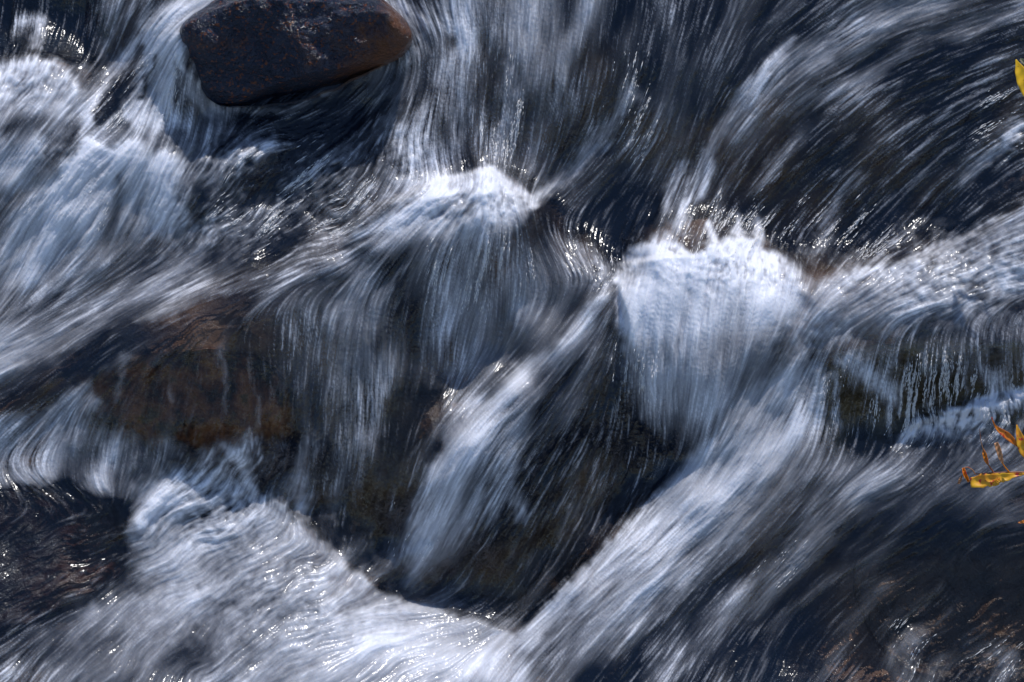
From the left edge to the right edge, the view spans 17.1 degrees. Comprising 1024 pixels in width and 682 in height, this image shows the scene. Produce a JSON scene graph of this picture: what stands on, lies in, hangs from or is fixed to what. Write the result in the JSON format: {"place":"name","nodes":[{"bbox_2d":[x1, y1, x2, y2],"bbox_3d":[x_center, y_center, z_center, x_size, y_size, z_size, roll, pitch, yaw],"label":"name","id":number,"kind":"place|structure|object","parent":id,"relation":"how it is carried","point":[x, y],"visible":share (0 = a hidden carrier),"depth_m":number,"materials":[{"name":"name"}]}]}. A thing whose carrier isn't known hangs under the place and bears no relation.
{"place":"outdoors","nodes":[
{"label":"outdoors","id":0,"kind":"place"},
{"bbox_2d":[0,0,1023,681],"bbox_3d":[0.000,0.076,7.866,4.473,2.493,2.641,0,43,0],"label":"water","id":1,"kind":"structure","parent":0,"point":[692,322],"depth_m":7.96,"materials":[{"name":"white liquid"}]},
{"bbox_2d":[3,0,105,60],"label":"rock","id":2,"kind":"object","parent":1,"relation":"on","point":[27,39],"visible":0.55,"depth_m":8.06,"materials":[{"name":"black stone"}]},
{"bbox_2d":[0,474,135,632],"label":"submerged rock","id":3,"kind":"object","parent":1,"relation":"on","point":[63,542],"visible":0.91,"depth_m":7.96,"materials":[{"name":"black stone"}]},
{"bbox_2d":[88,348,296,457],"bbox_3d":[-0.749,0.123,8.050,0.498,0.368,0.337,0,43,0],"label":"boulder","id":4,"kind":"object","parent":1,"relation":"on","point":[216,402],"visible":0.88,"depth_m":7.93,"materials":[{"name":"brown stone"}]},
{"bbox_2d":[179,0,412,108],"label":"boulder","id":5,"kind":"object","parent":1,"relation":"on","point":[243,53],"visible":0.92,"depth_m":7.88,"materials":[{"name":"stone"}]},
{"bbox_2d":[307,367,452,565],"bbox_3d":[-0.311,0.269,8.113,0.351,0.458,0.386,0,43,0],"label":"submerged rock","id":6,"kind":"object","parent":1,"relation":"on","point":[404,423],"visible":0.87,"depth_m":8.03,"materials":[{"name":"stone"}]},
{"bbox_2d":[23,45,1023,681],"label":"spray","id":7,"kind":"object","parent":1,"relation":"on","point":[911,391],"visible":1,"depth_m":7.96,"materials":[{"name":"white liquid"}]},
{"bbox_2d":[446,425,641,622],"bbox_3d":[0.106,0.399,8.102,0.349,0.485,0.512,26,49,26],"label":"submerged rock","id":8,"kind":"object","parent":1,"relation":"on","point":[522,572],"visible":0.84,"depth_m":8.07,"materials":[{"name":"stone"}]},
{"bbox_2d":[811,332,1023,462],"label":"submerged rock","id":9,"kind":"object","parent":1,"relation":"on","point":[855,395],"visible":0.73,"depth_m":7.96,"materials":[{"name":"stone"}]},
{"bbox_2d":[853,519,1023,681],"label":"submerged rock","id":10,"kind":"object","parent":1,"relation":"on","point":[958,591],"visible":0.84,"depth_m":7.95,"materials":[{"name":"stone"}]},
{"bbox_2d":[958,417,1023,522],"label":"leafy twig","id":11,"kind":"object","parent":1,"relation":"on","point":[989,479],"visible":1,"depth_m":7.75,"materials":[{"name":"yellow plant"}]},
{"bbox_2d":[1015,59,1023,95],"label":"leaf","id":12,"kind":"object","parent":1,"relation":"on","point":[1019,70],"visible":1,"depth_m":7.65,"materials":[{"name":"yellow plant"}]}
]}

